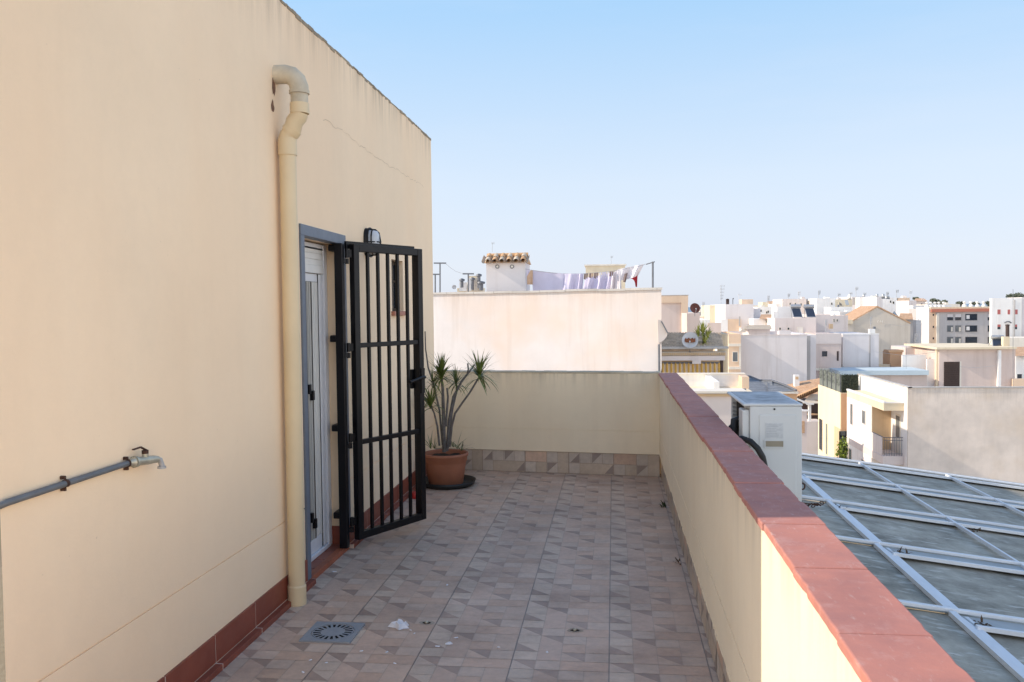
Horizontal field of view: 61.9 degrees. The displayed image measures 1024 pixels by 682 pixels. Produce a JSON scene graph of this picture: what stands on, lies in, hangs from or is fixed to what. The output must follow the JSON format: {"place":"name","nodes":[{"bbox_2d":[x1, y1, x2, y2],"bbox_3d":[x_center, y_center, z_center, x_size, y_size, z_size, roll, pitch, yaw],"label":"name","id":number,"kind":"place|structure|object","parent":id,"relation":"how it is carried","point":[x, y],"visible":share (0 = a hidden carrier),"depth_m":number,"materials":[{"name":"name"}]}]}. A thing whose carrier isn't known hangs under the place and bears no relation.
{"place":"outdoors","nodes":[
{"label":"outdoors","id":0,"kind":"place"},
{"bbox_2d":[210,470,718,681],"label":"terrace floor","id":1,"kind":"structure","parent":0,"point":[530,569],"depth_m":4.75,"materials":[{"name":"tile"}]},
{"bbox_2d":[0,0,434,681],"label":"house","id":2,"kind":"structure","parent":1,"relation":"on","point":[140,262],"depth_m":3.50,"materials":[{"name":"paint"}]},
{"bbox_2d":[0,457,131,508],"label":"water pipe","id":3,"kind":"object","parent":2,"relation":"attached to","point":[63,484],"visible":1,"depth_m":2.77,"materials":[{"name":"metal"}]},
{"bbox_2d":[129,446,165,468],"bbox_3d":[-1.375,0.444,3.221,0.044,0.102,0.183,0,2,20],"label":"tap","id":4,"kind":"object","parent":2,"relation":"attached to","point":[144,459],"visible":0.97,"depth_m":3.20,"materials":[{"name":"silver metal"}]},
{"bbox_2d":[272,65,309,606],"bbox_3d":[-1.171,-0.018,4.623,0.204,2.925,0.108,0,2,7],"label":"drainpipe","id":5,"kind":"object","parent":2,"relation":"attached to","point":[294,79],"visible":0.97,"depth_m":4.59,"materials":[{"name":"beige plastic"}]},
{"bbox_2d":[305,242,331,561],"bbox_3d":[-1.281,0.382,5.373,0.060,2.003,0.723,0,2,7],"label":"door","id":6,"kind":"structure","parent":2,"relation":"in","point":[315,254],"depth_m":5.53,"materials":[{"name":"white plastic"}]},
{"bbox_2d":[363,227,380,256],"bbox_3d":[-1.010,-0.721,6.239,0.113,0.220,0.160,0,2,7],"label":"wall lamp","id":7,"kind":"object","parent":2,"relation":"attached to","point":[370,235],"visible":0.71,"depth_m":6.18,"materials":[{"name":"metal"}]},
{"bbox_2d":[328,241,425,548],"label":"gate","id":8,"kind":"structure","parent":2,"relation":"attached to","point":[416,377],"depth_m":5.82,"materials":[{"name":"black metal"}]},
{"bbox_2d":[391,261,395,310],"bbox_3d":[-1.032,-0.461,7.149,0.026,0.423,0.376,0,2,7],"label":"window","id":9,"kind":"structure","parent":2,"relation":"in","point":[392,262],"depth_m":7.29,"materials":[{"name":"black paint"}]},
{"bbox_2d":[299,621,364,643],"bbox_3d":[-0.891,1.450,4.248,0.256,0.008,0.256,0,2,7],"label":"floor drain","id":10,"kind":"object","parent":1,"relation":"in","point":[336,632],"visible":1,"depth_m":4.24,"materials":[{"name":"grey plastic"}]},
{"bbox_2d":[388,619,408,629],"bbox_3d":[-0.564,1.430,4.315,0.104,0.029,0.081,1,3,39],"label":"paper scrap","id":11,"kind":"object","parent":1,"relation":"on","point":[399,624],"visible":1,"depth_m":4.30,"materials":[{"name":"white paper"}]},
{"bbox_2d":[419,621,433,624],"bbox_3d":[-0.439,1.437,4.366,0.085,0.010,0.062,0,2,7],"label":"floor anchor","id":12,"kind":"object","parent":1,"relation":"on","point":[427,622],"visible":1,"depth_m":4.36,"materials":[{"name":"metal"}]},
{"bbox_2d":[426,474,475,489],"bbox_3d":[-0.586,1.290,7.809,0.514,0.051,0.514,0,2,7],"label":"plant saucer","id":13,"kind":"object","parent":1,"relation":"on","point":[468,480],"visible":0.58,"depth_m":7.62,"materials":[{"name":"black plastic"}]},
{"bbox_2d":[425,449,468,484],"bbox_3d":[-0.607,1.164,7.816,0.424,0.290,0.424,0,2,7],"label":"plant pot","id":14,"kind":"object","parent":13,"relation":"on","point":[446,468],"visible":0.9,"depth_m":7.67,"materials":[{"name":"ceramic"}]},
{"bbox_2d":[424,331,501,451],"bbox_3d":[-0.494,0.465,7.751,0.846,1.100,0.654,0,2,7],"label":"dracaena","id":15,"kind":"object","parent":14,"relation":"in","point":[446,442],"visible":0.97,"depth_m":7.74,"materials":[{"name":"green plant"}]},
{"bbox_2d":[434,370,660,476],"bbox_3d":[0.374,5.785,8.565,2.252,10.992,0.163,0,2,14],"label":"parapet","id":16,"kind":"structure","parent":1,"relation":"on","point":[581,422],"depth_m":8.26,"materials":[{"name":"paint"}]},
{"bbox_2d":[567,628,582,631],"bbox_3d":[0.315,1.433,4.237,0.072,0.010,0.062,1,3,38],"label":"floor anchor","id":17,"kind":"object","parent":1,"relation":"on","point":[574,630],"visible":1,"depth_m":4.24,"materials":[{"name":"metal"}]},
{"bbox_2d":[658,373,975,681],"bbox_3d":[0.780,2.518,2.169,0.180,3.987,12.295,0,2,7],"label":"parapet wall","id":18,"kind":"structure","parent":1,"relation":"on","point":[787,585],"depth_m":2.51,"materials":[{"name":"paint"}]},
{"bbox_2d":[727,392,823,507],"bbox_3d":[1.362,0.708,4.577,0.466,0.812,0.699,0,2,7],"label":"air conditioner","id":19,"kind":"object","parent":18,"relation":"attached to","point":[766,427],"visible":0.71,"depth_m":4.29,"materials":[{"name":"white metal"}]},
{"bbox_2d":[802,453,1023,681],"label":"glass roof","id":20,"kind":"structure","parent":18,"relation":"attached to","point":[949,579],"depth_m":5.62,"materials":[{"name":"glass"}]},
{"bbox_2d":[973,615,994,626],"bbox_3d":[2.195,1.319,3.998,0.116,0.036,0.134,-2,2,-28],"label":"leaf clump","id":21,"kind":"object","parent":20,"relation":"on","point":[981,622],"visible":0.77,"depth_m":4.02,"materials":[{"name":"plant"}]},
{"bbox_2d":[433,287,667,372],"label":"building","id":22,"kind":"structure","parent":0,"point":[625,329],"depth_m":23.02,"materials":[{"name":"paint"}]},
{"bbox_2d":[434,262,445,291],"bbox_3d":[-2.151,-1.818,25.581,0.374,1.077,0.044,0,2,7],"label":"clothes post","id":23,"kind":"object","parent":22,"relation":"on","point":[439,263],"visible":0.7,"depth_m":25.56,"materials":[{"name":"metal"}]},
{"bbox_2d":[452,274,484,291],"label":"roof vents","id":24,"kind":"object","parent":22,"relation":"on","point":[476,283],"visible":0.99,"depth_m":26.27,"materials":[{"name":"white metal"}]},
{"bbox_2d":[481,252,530,291],"bbox_3d":[-0.100,-1.482,24.736,1.344,2.118,1.520,0,2,7],"label":"roof hut","id":25,"kind":"object","parent":22,"relation":"on","point":[506,271],"visible":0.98,"depth_m":24.14,"materials":[{"name":"white paint"}]},
{"bbox_2d":[527,264,644,273],"bbox_3d":[2.089,-2.014,23.860,3.451,0.274,0.011,0,2,7],"label":"clothes line","id":26,"kind":"object","parent":25,"relation":"attached to","point":[585,273],"visible":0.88,"depth_m":23.87,"materials":[{"name":"fabric"}]},
{"bbox_2d":[527,270,532,283],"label":"trousers","id":27,"kind":"object","parent":26,"relation":"hanging from","point":[530,278],"visible":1,"depth_m":24.01,"materials":[{"name":"beige fabric"}]},
{"bbox_2d":[532,270,563,290],"bbox_3d":[1.007,-1.680,24.002,0.899,0.630,0.064,0,2,11],"label":"bed sheet","id":28,"kind":"object","parent":26,"relation":"hanging from","point":[546,281],"visible":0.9,"depth_m":24.00,"materials":[{"name":"white fabric"}]},
{"bbox_2d":[563,274,582,289],"bbox_3d":[1.688,-1.632,23.909,0.631,0.523,0.225,0,2,7],"label":"bed sheet","id":29,"kind":"object","parent":26,"relation":"hanging from","point":[572,281],"visible":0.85,"depth_m":23.90,"materials":[{"name":"white fabric"}]},
{"bbox_2d":[583,272,611,288],"bbox_3d":[2.436,-1.674,24.187,0.872,0.566,0.298,0,2,11],"label":"bed sheet","id":30,"kind":"object","parent":26,"relation":"hanging from","point":[601,282],"visible":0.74,"depth_m":24.18,"materials":[{"name":"white fabric"}]},
{"bbox_2d":[611,270,621,288],"bbox_3d":[2.931,-1.692,24.012,0.248,0.628,0.275,1,3,32],"label":"bed sheet","id":31,"kind":"object","parent":26,"relation":"hanging from","point":[614,283],"visible":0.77,"depth_m":23.97,"materials":[{"name":"white fabric"}]},
{"bbox_2d":[618,264,643,280],"bbox_3d":[3.321,-1.909,23.838,0.741,0.470,0.332,0,2,7],"label":"bed sheet","id":32,"kind":"object","parent":26,"relation":"hanging from","point":[634,271],"visible":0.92,"depth_m":23.81,"materials":[{"name":"white fabric"}]},
{"bbox_2d":[646,261,654,287],"bbox_3d":[3.800,-1.756,23.369,0.054,0.830,0.450,-1,2,-19],"label":"clothes post","id":33,"kind":"object","parent":22,"relation":"on","point":[652,262],"visible":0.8,"depth_m":23.24,"materials":[{"name":"metal"}]},
{"bbox_2d":[584,264,625,288],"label":"building","id":34,"kind":"structure","parent":0,"point":[593,268],"depth_m":33.71,"materials":[{"name":"beige paint"}]},
{"bbox_2d":[283,0,1023,306],"label":"sky","id":35,"kind":"structure","parent":0,"point":[757,149],"materials":[{"name":"blue"}]},
{"bbox_2d":[661,295,687,332],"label":"building","id":36,"kind":"structure","parent":0,"point":[674,308],"depth_m":45.47,"materials":[{"name":"beige paint"}]},
{"bbox_2d":[682,313,699,332],"bbox_3d":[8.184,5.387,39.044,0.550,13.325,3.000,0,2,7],"label":"building","id":37,"kind":"structure","parent":0,"point":[690,321],"depth_m":37.34,"materials":[{"name":"white paint"}]},
{"bbox_2d":[690,303,699,312],"bbox_3d":[6.524,-1.117,30.405,0.308,0.468,0.228,-3,3,-42],"label":"satellite dish","id":38,"kind":"object","parent":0,"point":[694,307],"visible":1,"depth_m":30.43,"materials":[{"name":"metal"}]},
{"bbox_2d":[662,332,728,372],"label":"house","id":39,"kind":"structure","parent":0,"point":[674,349],"depth_m":25.67,"materials":[{"name":"concrete"}]},
{"bbox_2d":[682,332,697,347],"bbox_3d":[5.311,0.044,25.448,0.401,0.618,0.297,-1,2,-21],"label":"satellite dish","id":40,"kind":"object","parent":39,"relation":"on","point":[689,339],"visible":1,"depth_m":25.47,"materials":[{"name":"metal"}]},
{"bbox_2d":[662,362,719,372],"bbox_3d":[5.352,0.889,25.687,1.792,0.521,0.150,0,2,7],"label":"awning","id":41,"kind":"object","parent":39,"relation":"attached to","point":[689,367],"visible":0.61,"depth_m":25.69,"materials":[{"name":"fabric"}]},
{"bbox_2d":[693,322,711,343],"bbox_3d":[5.822,-0.240,25.976,0.904,0.885,0.693,0,2,7],"label":"roof plant","id":42,"kind":"object","parent":39,"relation":"on","point":[703,334],"visible":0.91,"depth_m":25.96,"materials":[{"name":"green plant"}]},
{"bbox_2d":[700,318,720,332],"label":"building","id":43,"kind":"structure","parent":0,"point":[715,327],"depth_m":72.63,"materials":[{"name":"white paint"}]},
{"bbox_2d":[677,373,751,391],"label":"building","id":44,"kind":"structure","parent":0,"point":[716,380],"depth_m":20.58,"materials":[{"name":"white paint"}]},
{"bbox_2d":[691,388,746,425],"bbox_3d":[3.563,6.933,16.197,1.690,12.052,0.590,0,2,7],"label":"building","id":45,"kind":"structure","parent":0,"point":[717,401],"depth_m":15.71,"materials":[{"name":"paint"}]},
{"bbox_2d":[717,331,740,372],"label":"building","id":46,"kind":"structure","parent":0,"point":[732,360],"depth_m":73.18,"materials":[{"name":"beige paint"}]},
{"bbox_2d":[732,352,737,361],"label":"window","id":47,"kind":"structure","parent":46,"relation":"in","point":[734,354],"depth_m":73.14,"materials":[{"name":"paint"}]},
{"bbox_2d":[715,299,753,350],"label":"building","id":48,"kind":"structure","parent":0,"point":[731,317],"depth_m":99.51,"materials":[{"name":"white paint"}]},
{"bbox_2d":[748,375,797,400],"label":"shed","id":49,"kind":"structure","parent":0,"point":[762,385],"depth_m":43.60,"materials":[{"name":"grey metal"}]},
{"bbox_2d":[759,306,815,333],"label":"building","id":50,"kind":"structure","parent":0,"point":[781,319],"depth_m":90.71,"materials":[{"name":"paint"}]},
{"bbox_2d":[790,304,802,317],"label":"solar heater","id":51,"kind":"object","parent":50,"relation":"on","point":[796,311],"visible":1,"depth_m":92.02,"materials":[{"name":"glass"}]},
{"bbox_2d":[803,304,815,317],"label":"solar heater","id":52,"kind":"object","parent":50,"relation":"on","point":[809,310],"visible":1,"depth_m":91.86,"materials":[{"name":"glass"}]},
{"bbox_2d":[773,297,805,313],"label":"building","id":53,"kind":"structure","parent":0,"point":[788,302],"depth_m":156.44,"materials":[{"name":"paint"}]},
{"bbox_2d":[787,378,819,454],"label":"house","id":54,"kind":"structure","parent":0,"point":[807,394],"depth_m":64.83,"materials":[{"name":"paint"}]},
{"bbox_2d":[793,375,798,386],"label":"chimney","id":55,"kind":"object","parent":54,"relation":"on","point":[795,380],"visible":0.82,"depth_m":68.95,"materials":[{"name":"white paint"}]},
{"bbox_2d":[791,332,815,379],"bbox_3d":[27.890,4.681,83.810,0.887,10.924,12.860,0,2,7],"label":"building","id":56,"kind":"structure","parent":0,"point":[811,356],"depth_m":77.34,"materials":[{"name":"white paint"}]},
{"bbox_2d":[802,409,808,499],"bbox_3d":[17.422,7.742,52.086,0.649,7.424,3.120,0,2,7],"label":"building","id":57,"kind":"structure","parent":0,"point":[804,431],"depth_m":50.54,"materials":[{"name":"paint"}]},
{"bbox_2d":[805,332,840,378],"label":"building","id":58,"kind":"structure","parent":0,"point":[828,351],"depth_m":85.36,"materials":[{"name":"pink paint"}]},
{"bbox_2d":[821,351,827,356],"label":"window","id":59,"kind":"structure","parent":58,"relation":"in","point":[823,353],"depth_m":85.41,"materials":[{"name":"pink paint"}]},
{"bbox_2d":[824,307,851,313],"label":"building","id":60,"kind":"structure","parent":0,"point":[827,310],"depth_m":144.08,"materials":[{"name":"white paint"}]},
{"bbox_2d":[830,313,847,331],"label":"building","id":61,"kind":"structure","parent":0,"point":[839,323],"depth_m":117.89,"materials":[{"name":"paint"}]},
{"bbox_2d":[835,298,851,306],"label":"building","id":62,"kind":"structure","parent":0,"point":[840,302],"depth_m":163.52,"materials":[{"name":"beige paint"}]},
{"bbox_2d":[883,298,897,312],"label":"building","id":63,"kind":"structure","parent":0,"point":[889,305],"depth_m":224.64,"materials":[{"name":"white paint"}]},
{"bbox_2d":[879,349,903,366],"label":"building","id":64,"kind":"structure","parent":0,"point":[891,359],"depth_m":87.94,"materials":[{"name":"orange paint"}]},
{"bbox_2d":[897,296,909,300],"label":"building","id":65,"kind":"structure","parent":0,"point":[903,298],"depth_m":224.23,"materials":[{"name":"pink paint"}]},
{"bbox_2d":[896,300,915,315],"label":"building","id":66,"kind":"structure","parent":0,"point":[899,306],"depth_m":216.04,"materials":[{"name":"paint"}]},
{"bbox_2d":[899,313,912,342],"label":"building","id":67,"kind":"structure","parent":0,"point":[908,317],"depth_m":136.32,"materials":[{"name":"grey paint"}]},
{"bbox_2d":[901,355,925,369],"bbox_3d":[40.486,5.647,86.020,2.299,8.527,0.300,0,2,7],"label":"building","id":68,"kind":"structure","parent":0,"point":[917,361],"depth_m":85.73,"materials":[{"name":"white paint"}]},
{"bbox_2d":[915,298,926,304],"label":"building","id":69,"kind":"structure","parent":0,"point":[920,300],"depth_m":242.81,"materials":[{"name":"paint"}]},
{"bbox_2d":[903,305,950,312],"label":"building","id":70,"kind":"structure","parent":0,"point":[906,309],"depth_m":192.84,"materials":[{"name":"white paint"}]},
{"bbox_2d":[846,373,1023,483],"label":"apartment house","id":71,"kind":"structure","parent":0,"point":[975,431],"depth_m":45.83,"materials":[{"name":"white paint"}]},
{"bbox_2d":[848,447,851,458],"bbox_3d":[21.115,7.113,53.323,0.080,0.812,0.691,0,2,7],"label":"window","id":72,"kind":"structure","parent":71,"relation":"in","point":[849,449],"depth_m":53.44,"materials":[{"name":"glass"}]},
{"bbox_2d":[850,403,852,424],"bbox_3d":[21.051,4.538,52.955,0.080,1.335,0.570,0,2,7],"label":"window","id":73,"kind":"structure","parent":71,"relation":"in","point":[851,405],"depth_m":52.95,"materials":[{"name":"glass"}]},
{"bbox_2d":[861,409,865,424],"bbox_3d":[20.742,4.491,50.361,0.080,0.833,0.736,0,2,7],"label":"window","id":74,"kind":"structure","parent":71,"relation":"in","point":[863,411],"depth_m":50.35,"materials":[{"name":"paint"}]},
{"bbox_2d":[895,413,900,454],"bbox_3d":[21.482,5.160,47.495,0.044,2.190,0.824,0,2,7],"label":"balcony door","id":75,"kind":"structure","parent":71,"relation":"in","point":[897,416],"depth_m":47.40,"materials":[{"name":"paint"}]},
{"bbox_2d":[918,302,959,306],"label":"building","id":76,"kind":"structure","parent":0,"point":[952,305],"depth_m":225.78,"materials":[{"name":"paint"}]},
{"bbox_2d":[909,306,989,343],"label":"building","id":77,"kind":"structure","parent":0,"point":[955,325],"depth_m":177.41,"materials":[{"name":"paint"}]},
{"bbox_2d":[947,314,953,320],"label":"window","id":78,"kind":"structure","parent":77,"relation":"in","point":[950,317],"depth_m":177.40,"materials":[{"name":"grey paint"}]},
{"bbox_2d":[955,314,961,320],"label":"window","id":79,"kind":"structure","parent":77,"relation":"in","point":[958,317],"depth_m":177.23,"materials":[{"name":"grey glass"}]},
{"bbox_2d":[965,314,977,320],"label":"window","id":80,"kind":"structure","parent":77,"relation":"in","point":[973,317],"depth_m":176.88,"materials":[{"name":"grey paint"}]},
{"bbox_2d":[965,325,977,331],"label":"window","id":81,"kind":"structure","parent":77,"relation":"in","point":[973,328],"depth_m":177.01,"materials":[{"name":"grey paint"}]},
{"bbox_2d":[965,337,977,342],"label":"window","id":82,"kind":"structure","parent":77,"relation":"in","point":[967,339],"depth_m":177.10,"materials":[{"name":"glass"}]},
{"bbox_2d":[989,297,1023,336],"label":"building","id":83,"kind":"structure","parent":0,"point":[1005,311],"depth_m":160.12,"materials":[{"name":"white paint"}]},
{"bbox_2d":[989,337,1023,346],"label":"building","id":84,"kind":"structure","parent":0,"point":[1016,341],"depth_m":152.11,"materials":[{"name":"paint"}]},
{"bbox_2d":[1006,292,1023,297],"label":"tree","id":85,"kind":"object","parent":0,"point":[1010,295],"visible":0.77,"depth_m":238.84,"materials":[{"name":"green plant"}]},
{"bbox_2d":[1015,347,1023,377],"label":"building","id":86,"kind":"structure","parent":0,"point":[1019,362],"depth_m":92.92,"materials":[{"name":"white paint"}]},
{"label":"ground","id":87,"kind":"structure","parent":0,"visible":0},
{"bbox_2d":[701,305,714,350],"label":"building","id":88,"kind":"structure","parent":87,"relation":"on","point":[707,311],"depth_m":110.38,"materials":[{"name":"beige paint"}]},
{"bbox_2d":[739,325,771,334],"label":"building","id":89,"kind":"structure","parent":87,"relation":"on","point":[755,330],"depth_m":82.85,"materials":[{"name":"paint"}]},
{"bbox_2d":[749,308,771,324],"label":"building","id":90,"kind":"structure","parent":87,"relation":"on","point":[757,320],"depth_m":97.31,"materials":[{"name":"white paint"}]},
{"bbox_2d":[754,305,771,313],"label":"building","id":91,"kind":"structure","parent":87,"relation":"on","point":[766,310],"depth_m":148.74,"materials":[{"name":"white paint"}]},
{"bbox_2d":[722,331,807,384],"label":"building","id":92,"kind":"structure","parent":87,"relation":"on","point":[780,356],"depth_m":74.43,"materials":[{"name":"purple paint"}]},
{"bbox_2d":[768,304,780,311],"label":"building","id":93,"kind":"structure","parent":87,"relation":"on","point":[774,305],"depth_m":160.86,"materials":[{"name":"white paint"}]},
{"bbox_2d":[802,314,832,331],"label":"building","id":94,"kind":"structure","parent":87,"relation":"on","point":[820,322],"depth_m":93.53,"materials":[{"name":"paint"}]},
{"bbox_2d":[806,297,834,313],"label":"building","id":95,"kind":"structure","parent":87,"relation":"on","point":[820,304],"depth_m":150.88,"materials":[{"name":"white paint"}]},
{"bbox_2d":[818,384,846,458],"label":"apartment house","id":96,"kind":"structure","parent":87,"relation":"on","point":[832,417],"depth_m":57.36,"materials":[{"name":"beige paint"}]},
{"bbox_2d":[819,418,822,450],"bbox_3d":[21.725,6.577,60.070,0.080,2.229,1.005,0,2,7],"label":"window","id":97,"kind":"structure","parent":96,"relation":"in","point":[820,420],"depth_m":59.98,"materials":[{"name":"beige paint"}]},
{"bbox_2d":[826,423,827,454],"bbox_3d":[21.534,6.713,58.457,0.080,2.144,0.442,0,2,7],"label":"window","id":98,"kind":"structure","parent":96,"relation":"in","point":[826,423],"depth_m":58.34,"materials":[{"name":"beige paint"}]},
{"bbox_2d":[819,368,858,392],"bbox_3d":[22.023,2.583,57.644,1.165,1.342,5.924,0,2,7],"label":"hedge screen","id":99,"kind":"object","parent":96,"relation":"on","point":[838,382],"visible":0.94,"depth_m":55.53,"materials":[{"name":"plant"}]},
{"bbox_2d":[835,436,847,458],"bbox_3d":[20.996,8.423,54.180,0.994,4.859,1.012,0,2,7],"label":"shrub","id":100,"kind":"object","parent":87,"relation":"on","point":[840,450],"visible":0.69,"depth_m":54.03,"materials":[{"name":"green plant"}]},
{"bbox_2d":[829,310,854,320],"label":"building","id":101,"kind":"structure","parent":87,"relation":"on","point":[844,312],"depth_m":138.68,"materials":[{"name":"white paint"}]},
{"bbox_2d":[837,297,856,310],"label":"building","id":102,"kind":"structure","parent":87,"relation":"on","point":[853,302],"depth_m":195.96,"materials":[{"name":"white paint"}]},
{"bbox_2d":[828,332,878,366],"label":"building","id":103,"kind":"structure","parent":87,"relation":"on","point":[858,349],"depth_m":86.65,"materials":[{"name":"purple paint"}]},
{"bbox_2d":[855,296,875,316],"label":"building","id":104,"kind":"structure","parent":87,"relation":"on","point":[859,301],"depth_m":193.44,"materials":[{"name":"white paint"}]},
{"bbox_2d":[863,296,882,312],"bbox_3d":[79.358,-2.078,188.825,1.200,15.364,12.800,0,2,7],"label":"building","id":105,"kind":"structure","parent":87,"relation":"on","point":[873,301],"depth_m":184.60,"materials":[{"name":"white paint"}]},
{"bbox_2d":[846,306,910,363],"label":"building","id":106,"kind":"structure","parent":87,"relation":"on","point":[893,334],"depth_m":127.00,"materials":[{"name":"beige paint"}]},
{"bbox_2d":[829,367,928,385],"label":"building","id":107,"kind":"structure","parent":87,"relation":"on","point":[910,376],"depth_m":81.35,"materials":[{"name":"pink paint"}]},
{"bbox_2d":[891,345,914,354],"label":"building","id":108,"kind":"structure","parent":87,"relation":"on","point":[909,350],"depth_m":90.21,"materials":[{"name":"paint"}]},
{"bbox_2d":[904,343,1016,385],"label":"building","id":109,"kind":"structure","parent":87,"relation":"on","point":[944,361],"depth_m":83.08,"materials":[{"name":"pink paint"}]},
{"bbox_2d":[944,362,959,385],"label":"door","id":110,"kind":"structure","parent":109,"relation":"in","point":[951,369],"depth_m":83.21,"materials":[{"name":"brown wood"}]},
{"bbox_2d":[988,335,1003,345],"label":"solar heater","id":111,"kind":"object","parent":109,"relation":"on","point":[996,340],"visible":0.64,"depth_m":84.80,"materials":[{"name":"metal"}]},
{"bbox_2d":[1001,324,1009,345],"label":"chimney","id":112,"kind":"object","parent":109,"relation":"on","point":[1005,340],"visible":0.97,"depth_m":84.06,"materials":[{"name":"beige paint"}]},
{"bbox_2d":[1011,378,1023,385],"bbox_3d":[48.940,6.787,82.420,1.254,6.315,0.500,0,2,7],"label":"building","id":113,"kind":"structure","parent":87,"relation":"on","point":[1017,381],"depth_m":82.11,"materials":[{"name":"beige paint"}]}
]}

